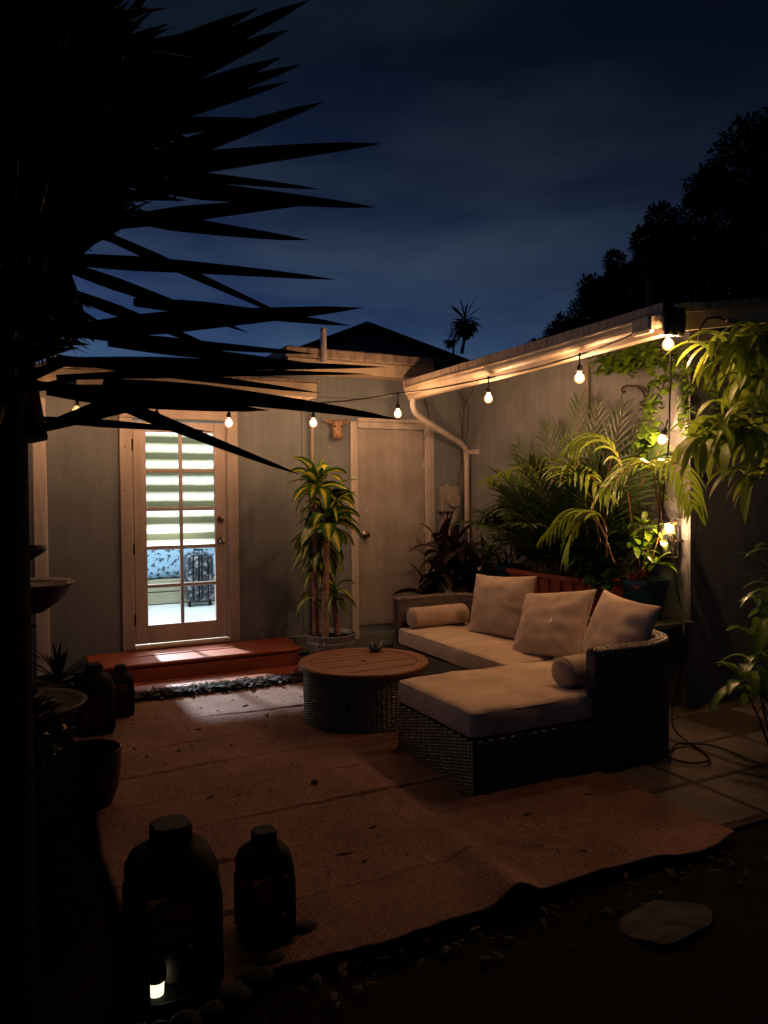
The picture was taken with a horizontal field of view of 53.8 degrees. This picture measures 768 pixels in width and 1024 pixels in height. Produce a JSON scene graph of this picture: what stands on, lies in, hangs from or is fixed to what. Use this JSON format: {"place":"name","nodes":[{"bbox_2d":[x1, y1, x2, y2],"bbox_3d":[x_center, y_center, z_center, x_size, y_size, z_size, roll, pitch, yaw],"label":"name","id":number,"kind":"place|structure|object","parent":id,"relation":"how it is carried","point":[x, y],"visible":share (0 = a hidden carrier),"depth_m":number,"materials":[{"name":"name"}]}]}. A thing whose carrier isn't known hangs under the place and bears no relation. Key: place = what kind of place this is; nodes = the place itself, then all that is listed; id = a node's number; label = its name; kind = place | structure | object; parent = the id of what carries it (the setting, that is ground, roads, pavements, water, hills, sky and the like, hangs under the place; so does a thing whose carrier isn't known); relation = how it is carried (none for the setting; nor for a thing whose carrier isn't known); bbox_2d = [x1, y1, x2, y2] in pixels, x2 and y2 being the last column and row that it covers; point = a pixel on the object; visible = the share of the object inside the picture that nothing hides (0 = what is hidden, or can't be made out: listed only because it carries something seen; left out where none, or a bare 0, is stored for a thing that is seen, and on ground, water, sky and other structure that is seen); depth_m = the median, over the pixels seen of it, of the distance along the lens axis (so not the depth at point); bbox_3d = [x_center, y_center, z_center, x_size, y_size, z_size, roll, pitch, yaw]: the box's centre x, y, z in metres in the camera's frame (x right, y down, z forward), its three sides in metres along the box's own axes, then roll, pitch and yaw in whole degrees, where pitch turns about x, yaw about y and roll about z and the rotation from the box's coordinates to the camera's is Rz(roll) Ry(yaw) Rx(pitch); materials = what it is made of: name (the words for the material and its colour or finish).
{"place":"outdoors","nodes":[
{"label":"outdoors","id":0,"kind":"place"},
{"bbox_2d":[300,321,469,442],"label":"neighbour house","id":1,"kind":"structure","parent":0,"point":[367,336],"depth_m":12.26,"materials":[{"name":"paint"}]},
{"bbox_2d":[448,297,481,353],"bbox_3d":[1.329,-3.071,12.402,0.590,0.954,0.602,0,1,9],"label":"roof plant","id":2,"kind":"object","parent":1,"relation":"on","point":[466,330],"visible":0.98,"depth_m":12.36,"materials":[{"name":"green plant"}]},
{"bbox_2d":[34,732,767,1023],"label":"ground","id":3,"kind":"structure","parent":0,"point":[602,970],"depth_m":2.53,"materials":[{"name":"soil"}]},
{"bbox_2d":[32,672,81,731],"bbox_3d":[-2.225,1.301,5.169,0.419,0.320,0.419,-1,1,-26],"label":"stone pot","id":4,"kind":"object","parent":3,"relation":"on","point":[42,685],"visible":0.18,"depth_m":5.20,"materials":[{"name":"stone"}]},
{"bbox_2d":[32,642,86,685],"bbox_3d":[-2.224,1.036,5.150,0.471,0.357,0.457,-1,1,-26],"label":"agave","id":5,"kind":"object","parent":4,"relation":"on","point":[57,664],"visible":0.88,"depth_m":5.15,"materials":[{"name":"green plant"}]},
{"bbox_2d":[30,545,87,778],"bbox_3d":[-1.997,0.642,4.155,0.678,1.676,0.678,-1,1,-26],"label":"tiered fountain","id":6,"kind":"object","parent":3,"relation":"on","point":[47,593],"visible":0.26,"depth_m":4.13,"materials":[{"name":"stone"}]},
{"bbox_2d":[31,606,107,971],"bbox_3d":[-1.701,0.929,3.215,0.893,1.366,2.276,-1,1,-26],"label":"dark shrub","id":7,"kind":"object","parent":3,"relation":"on","point":[52,913],"visible":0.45,"depth_m":2.64,"materials":[{"name":"green plant"}]},
{"bbox_2d":[53,739,121,815],"bbox_3d":[-1.481,1.334,3.791,0.326,0.298,0.326,-1,1,-26],"label":"glazed pot","id":8,"kind":"object","parent":3,"relation":"on","point":[100,765],"visible":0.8,"depth_m":3.69,"materials":[{"name":"black ceramic"}]},
{"bbox_2d":[151,1020,170,1023],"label":"edging stone","id":9,"kind":"object","parent":3,"relation":"on","point":[161,1022],"visible":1,"depth_m":2.20,"materials":[{"name":"grey stone"}]},
{"bbox_2d":[169,1009,202,1023],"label":"edging stone","id":10,"kind":"object","parent":3,"relation":"on","point":[189,1016],"visible":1,"depth_m":2.22,"materials":[{"name":"stone"}]},
{"bbox_2d":[85,637,302,700],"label":"door steps","id":11,"kind":"structure","parent":3,"relation":"on","point":[182,665],"depth_m":6.49,"materials":[{"name":"paint"}]},
{"bbox_2d":[0,0,399,1023],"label":"yucca tree","id":12,"kind":"object","parent":3,"relation":"on","point":[98,98],"visible":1,"depth_m":1.71,"materials":[{"name":"green plant"}]},
{"bbox_2d":[196,999,225,1020],"bbox_3d":[-0.522,1.501,2.277,0.085,0.045,0.064,-2,2,-45],"label":"edging stone","id":13,"kind":"object","parent":3,"relation":"on","point":[213,1009],"visible":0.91,"depth_m":2.26,"materials":[{"name":"stone"}]},
{"bbox_2d":[213,979,252,1009],"bbox_3d":[-0.466,1.501,2.344,0.122,0.064,0.086,-1,1,-26],"label":"edging stone","id":14,"kind":"object","parent":3,"relation":"on","point":[236,995],"visible":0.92,"depth_m":2.32,"materials":[{"name":"grey stone"}]},
{"bbox_2d":[28,327,463,677],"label":"house","id":15,"kind":"structure","parent":3,"relation":"on","point":[109,508],"depth_m":7.13,"materials":[{"name":"paint"}]},
{"bbox_2d":[131,421,227,644],"bbox_3d":[-1.855,0.180,6.898,0.839,1.990,0.173,-1,1,-26],"label":"french door","id":16,"kind":"structure","parent":15,"relation":"in","point":[179,481],"depth_m":6.92,"materials":[{"name":"beige paint"}]},
{"bbox_2d":[147,548,228,604],"bbox_3d":[-2.973,0.725,10.366,4.223,0.811,2.021,-1,1,-26],"label":"bed","id":17,"kind":"object","parent":15,"relation":"on","point":[163,566],"visible":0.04,"depth_m":9.40,"materials":[{"name":"blue fabric"}]},
{"bbox_2d":[184,549,213,606],"bbox_3d":[-2.267,0.799,9.270,0.325,0.694,0.212,-1,1,-26],"label":"suitcase","id":18,"kind":"object","parent":15,"relation":"on","point":[198,566],"visible":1,"depth_m":9.18,"materials":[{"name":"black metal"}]},
{"bbox_2d":[325,417,350,440],"bbox_3d":[-0.461,-0.823,7.500,0.278,0.239,0.108,-1,1,-26],"label":"bull head ornament","id":19,"kind":"object","parent":15,"relation":"attached to","point":[337,425],"visible":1,"depth_m":7.47,"materials":[{"name":"ceramic"}]},
{"bbox_2d":[357,429,425,625],"bbox_3d":[0.102,0.151,7.811,0.778,1.998,0.082,-1,1,-26],"label":"door","id":20,"kind":"structure","parent":15,"relation":"in","point":[391,463],"depth_m":7.82,"materials":[{"name":"beige wood"}]},
{"bbox_2d":[423,389,473,486],"bbox_3d":[0.680,-0.762,8.002,0.528,1.368,0.193,-1,1,-26],"label":"dry tendril","id":21,"kind":"object","parent":15,"relation":"attached to","point":[460,422],"visible":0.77,"depth_m":8.16,"materials":[{"name":"brown plant"}]},
{"bbox_2d":[233,965,272,995],"bbox_3d":[-0.420,1.500,2.420,0.128,0.073,0.086,-1,1,-5],"label":"edging stone","id":22,"kind":"object","parent":3,"relation":"on","point":[256,979],"visible":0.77,"depth_m":2.40,"materials":[{"name":"stone"}]},
{"bbox_2d":[254,949,285,971],"bbox_3d":[-0.382,1.495,2.514,0.121,0.058,0.077,-1,1,-26],"label":"edging stone","id":23,"kind":"object","parent":3,"relation":"on","point":[273,957],"visible":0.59,"depth_m":2.50,"materials":[{"name":"stone"}]},
{"bbox_2d":[278,937,296,946],"bbox_3d":[-0.340,1.495,2.614,0.093,0.042,0.057,-1,1,-26],"label":"edging stone","id":24,"kind":"object","parent":3,"relation":"on","point":[292,940],"visible":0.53,"depth_m":2.60,"materials":[{"name":"stone"}]},
{"bbox_2d":[294,917,317,935],"bbox_3d":[-0.291,1.491,2.691,0.135,0.071,0.085,-1,1,-26],"label":"edging stone","id":25,"kind":"object","parent":3,"relation":"on","point":[305,925],"visible":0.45,"depth_m":2.68,"materials":[{"name":"stone"}]},
{"bbox_2d":[525,318,575,342],"bbox_3d":[3.132,-1.157,13.777,1.655,4.868,0.825,-1,1,-26],"label":"tree","id":26,"kind":"object","parent":3,"relation":"on","point":[534,339],"visible":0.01,"depth_m":13.60,"materials":[{"name":"green plant"}]},
{"bbox_2d":[403,297,767,705],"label":"garage wing","id":27,"kind":"structure","parent":3,"relation":"on","point":[713,566],"depth_m":5.75,"materials":[{"name":"beige paint"}]},
{"bbox_2d":[37,306,767,766],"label":"string lights","id":28,"kind":"object","parent":27,"relation":"hanging from","point":[673,320],"visible":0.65,"depth_m":5.03,"materials":[{"name":"black rubber"}]},
{"bbox_2d":[621,384,648,405],"bbox_3d":[1.977,-0.901,5.894,0.083,0.199,0.301,-1,1,-26],"label":"plant hook","id":29,"kind":"object","parent":27,"relation":"attached to","point":[641,390],"visible":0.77,"depth_m":5.81,"materials":[{"name":"metal"}]},
{"bbox_2d":[636,248,669,306],"bbox_3d":[2.483,-1.990,6.988,0.297,0.888,0.297,-1,1,-26],"label":"roof flue","id":30,"kind":"object","parent":27,"relation":"on","point":[653,268],"visible":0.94,"depth_m":6.93,"materials":[{"name":"metal"}]},
{"bbox_2d":[586,339,726,505],"bbox_3d":[1.957,-0.685,5.778,0.492,1.273,1.243,-2,2,-42],"label":"climbing vine","id":31,"kind":"object","parent":27,"relation":"attached to","point":[628,355],"visible":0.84,"depth_m":5.56,"materials":[{"name":"green plant"}]},
{"bbox_2d":[639,519,683,560],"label":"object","id":32,"kind":"object","parent":27,"relation":"attached to","point":[674,539],"depth_m":5.57,"materials":[{"name":"metal"}]},
{"bbox_2d":[667,374,686,431],"bbox_3d":[2.140,-0.807,5.547,0.079,0.434,0.165,-1,1,-26],"label":"wall relief","id":33,"kind":"object","parent":27,"relation":"attached to","point":[677,380],"depth_m":5.50,"materials":[{"name":"paint"}]},
{"bbox_2d":[448,857,753,963],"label":"pebbles","id":34,"kind":"object","parent":3,"relation":"on","point":[601,912],"visible":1,"depth_m":2.82,"materials":[{"name":"grey stone"}]},
{"bbox_2d":[540,199,720,337],"bbox_3d":[3.738,-1.731,11.393,3.212,6.051,1.300,-1,1,-26],"label":"tree","id":35,"kind":"object","parent":3,"relation":"on","point":[607,295],"visible":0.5,"depth_m":11.14,"materials":[{"name":"green plant"}]},
{"bbox_2d":[618,900,713,950],"bbox_3d":[1.041,1.511,2.776,0.419,0.066,0.252,-1,1,-26],"label":"stepping stone","id":36,"kind":"object","parent":3,"relation":"on","point":[662,925],"visible":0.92,"depth_m":2.74,"materials":[{"name":"grey stone"}]},
{"bbox_2d":[656,107,767,300],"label":"tree","id":37,"kind":"object","parent":3,"relation":"on","point":[732,248],"visible":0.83,"depth_m":11.39,"materials":[{"name":"green plant"}]},
{"bbox_2d":[36,0,767,362],"label":"sky","id":38,"kind":"structure","parent":0,"point":[523,143],"materials":[{"name":"blue"}]},
{"bbox_2d":[442,325,459,355],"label":"roof plant","id":39,"kind":"object","parent":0,"point":[450,343],"visible":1,"depth_m":12.06,"materials":[{"name":"green plant"}]},
{"bbox_2d":[299,648,767,825],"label":"patio paving","id":40,"kind":"structure","parent":0,"point":[750,787],"depth_m":4.24,"materials":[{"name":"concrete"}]},
{"bbox_2d":[306,628,355,654],"bbox_3d":[-0.480,1.251,6.876,0.459,0.312,0.459,-1,1,-26],"label":"tin tub","id":41,"kind":"object","parent":40,"relation":"on","point":[344,639],"visible":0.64,"depth_m":6.71,"materials":[{"name":"metal"}]},
{"bbox_2d":[287,446,361,636],"bbox_3d":[-0.539,0.258,6.851,0.712,1.767,0.729,-1,1,-26],"label":"corn plant","id":42,"kind":"object","parent":41,"relation":"on","point":[326,543],"visible":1,"depth_m":6.79,"materials":[{"name":"green plant"}]},
{"bbox_2d":[69,681,734,990],"bbox_3d":[-0.355,1.414,4.430,2.586,0.078,3.642,-1,1,-26],"label":"outdoor rug","id":43,"kind":"object","parent":40,"relation":"on","point":[476,857],"visible":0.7,"depth_m":3.59,"materials":[{"name":"brown fabric"}]},
{"bbox_2d":[74,662,115,736],"bbox_3d":[-1.909,1.231,4.989,0.240,0.460,0.240,-1,1,-26],"label":"lantern","id":44,"kind":"object","parent":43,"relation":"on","point":[94,682],"visible":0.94,"depth_m":4.90,"materials":[{"name":"black metal"}]},
{"bbox_2d":[110,664,134,718],"bbox_3d":[-1.866,1.268,5.368,0.170,0.370,0.170,-1,1,-26],"label":"lantern","id":45,"kind":"object","parent":43,"relation":"on","point":[122,677],"visible":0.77,"depth_m":5.31,"materials":[{"name":"black metal"}]},
{"bbox_2d":[122,814,223,1018],"bbox_3d":[-0.672,1.243,2.399,0.276,0.525,0.276,-1,1,-26],"label":"lantern","id":46,"kind":"object","parent":43,"relation":"on","point":[172,916],"visible":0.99,"depth_m":2.29,"materials":[{"name":"black metal"}]},
{"bbox_2d":[234,824,295,950],"bbox_3d":[-0.419,1.305,2.659,0.184,0.385,0.184,-1,1,-26],"label":"lantern","id":47,"kind":"object","parent":43,"relation":"on","point":[264,897],"visible":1,"depth_m":2.59,"materials":[{"name":"black metal"}]},
{"bbox_2d":[299,648,427,733],"bbox_3d":[-0.140,1.237,5.292,0.904,0.402,0.904,-1,1,-26],"label":"coffee table","id":48,"kind":"object","parent":43,"relation":"on","point":[351,690],"visible":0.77,"depth_m":4.94,"materials":[{"name":"brown wicker"}]},
{"bbox_2d":[368,640,382,651],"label":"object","id":49,"kind":"object","parent":48,"relation":"on","point":[375,648],"visible":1,"depth_m":5.58,"materials":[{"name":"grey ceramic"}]},
{"bbox_2d":[121,667,767,1022],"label":"leaf litter","id":50,"kind":"object","parent":43,"relation":"on","point":[205,687],"visible":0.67,"depth_m":4.71,"materials":[{"name":"brown plant"}]},
{"bbox_2d":[393,508,508,594],"bbox_3d":[0.734,0.676,7.486,1.098,1.426,1.035,-1,1,-26],"label":"cordyline","id":51,"kind":"object","parent":40,"relation":"on","point":[444,563],"visible":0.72,"depth_m":7.45,"materials":[{"name":"red plant"}]},
{"bbox_2d":[393,592,669,793],"bbox_3d":[0.609,1.080,5.350,1.607,0.680,2.560,-1,1,-26],"label":"wicker sofa","id":52,"kind":"object","parent":40,"relation":"on","point":[479,713],"visible":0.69,"depth_m":4.28,"materials":[{"name":"black wicker"}]},
{"bbox_2d":[406,603,468,628],"bbox_3d":[0.462,0.886,6.478,0.550,0.182,0.199,-1,1,-26],"label":"bolster","id":53,"kind":"object","parent":52,"relation":"on","point":[436,615],"visible":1,"depth_m":6.40,"materials":[{"name":"beige fabric"}]},
{"bbox_2d":[469,574,536,638],"bbox_3d":[0.905,0.744,5.956,0.234,0.525,0.691,-1,1,-35],"label":"back pillow","id":54,"kind":"object","parent":52,"relation":"on","point":[497,605],"visible":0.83,"depth_m":5.85,"materials":[{"name":"beige fabric"}]},
{"bbox_2d":[512,589,595,656],"bbox_3d":[1.159,0.790,5.289,0.284,0.539,0.720,-1,1,-35],"label":"back pillow","id":55,"kind":"object","parent":52,"relation":"on","point":[560,634],"visible":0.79,"depth_m":5.16,"materials":[{"name":"beige fabric"}]},
{"bbox_2d":[551,653,585,687],"bbox_3d":[1.292,0.915,4.499,0.670,0.190,0.190,-1,1,-30],"label":"bolster","id":56,"kind":"object","parent":52,"relation":"on","point":[568,671],"visible":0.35,"depth_m":4.31,"materials":[{"name":"beige fabric"}]},
{"bbox_2d":[581,589,660,653],"bbox_3d":[1.456,0.777,4.779,0.265,0.500,0.646,-1,1,-15],"label":"back pillow","id":57,"kind":"object","parent":52,"relation":"on","point":[615,619],"visible":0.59,"depth_m":4.67,"materials":[{"name":"beige fabric"}]},
{"bbox_2d":[589,612,692,704],"bbox_3d":[1.579,1.086,6.371,0.382,0.625,2.200,-1,1,-26],"label":"plant bench","id":58,"kind":"object","parent":40,"relation":"on","point":[674,625],"visible":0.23,"depth_m":5.53,"materials":[{"name":"brown wood"}]},
{"bbox_2d":[495,563,523,576],"bbox_3d":[1.184,0.624,7.128,0.272,0.270,0.272,-1,1,-26],"label":"teal pot","id":59,"kind":"object","parent":58,"relation":"on","point":[501,569],"visible":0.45,"depth_m":7.04,"materials":[{"name":"ceramic"}]},
{"bbox_2d":[473,521,519,564],"bbox_3d":[1.082,0.294,7.094,0.419,0.499,0.567,-2,2,-42],"label":"jade plant","id":60,"kind":"object","parent":59,"relation":"on","point":[491,550],"visible":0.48,"depth_m":7.09,"materials":[{"name":"green plant"}]},
{"bbox_2d":[506,567,622,611],"bbox_3d":[1.516,0.643,6.400,0.350,0.258,1.160,-1,1,-26],"label":"trough planter","id":61,"kind":"object","parent":58,"relation":"on","point":[547,583],"visible":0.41,"depth_m":6.24,"materials":[{"name":"wood"}]},
{"bbox_2d":[504,526,584,575],"bbox_3d":[1.410,0.312,6.332,0.476,0.549,0.930,-1,1,-26],"label":"shrub","id":62,"kind":"object","parent":61,"relation":"on","point":[546,561],"visible":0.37,"depth_m":6.28,"materials":[{"name":"green plant"}]},
{"bbox_2d":[450,387,707,578],"bbox_3d":[1.506,-0.229,6.073,1.164,1.600,2.797,-1,1,-26],"label":"areca palm","id":63,"kind":"object","parent":61,"relation":"on","point":[581,496],"visible":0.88,"depth_m":5.87,"materials":[{"name":"green plant"}]},
{"bbox_2d":[559,521,630,592],"bbox_3d":[1.650,0.319,5.804,0.474,0.645,0.714,-1,1,-26],"label":"shrub","id":64,"kind":"object","parent":61,"relation":"on","point":[591,565],"visible":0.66,"depth_m":5.69,"materials":[{"name":"green plant"}]},
{"bbox_2d":[620,576,669,620],"bbox_3d":[1.913,0.636,5.558,0.345,0.300,0.345,-1,1,-26],"label":"teal pot","id":65,"kind":"object","parent":58,"relation":"on","point":[653,591],"visible":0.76,"depth_m":5.43,"materials":[{"name":"ceramic"}]},
{"bbox_2d":[621,567,652,588],"bbox_3d":[1.862,0.488,5.533,0.262,0.205,0.288,0,1,4],"label":"bromeliad","id":66,"kind":"object","parent":65,"relation":"on","point":[633,576],"visible":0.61,"depth_m":5.52,"materials":[{"name":"red plant"}]},
{"bbox_2d":[615,511,677,580],"bbox_3d":[1.892,0.276,5.534,0.451,0.562,0.515,-1,1,-1],"label":"croton","id":67,"kind":"object","parent":65,"relation":"on","point":[648,542],"visible":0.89,"depth_m":5.48,"materials":[{"name":"green plant"}]},
{"bbox_2d":[663,319,767,522],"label":"fruit tree","id":68,"kind":"object","parent":40,"relation":"on","point":[706,445],"visible":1,"depth_m":4.34,"materials":[{"name":"green plant"}]},
{"bbox_2d":[708,542,767,744],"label":"croton shrub","id":69,"kind":"object","parent":40,"relation":"on","point":[758,677],"visible":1,"depth_m":4.35,"materials":[{"name":"green plant"}]},
{"bbox_2d":[744,569,767,591],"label":"hedge shrub","id":70,"kind":"object","parent":40,"relation":"on","point":[762,586],"visible":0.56,"depth_m":5.57,"materials":[{"name":"green plant"}]},
{"bbox_2d":[637,697,767,830],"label":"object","id":71,"kind":"object","parent":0,"point":[725,718],"depth_m":4.99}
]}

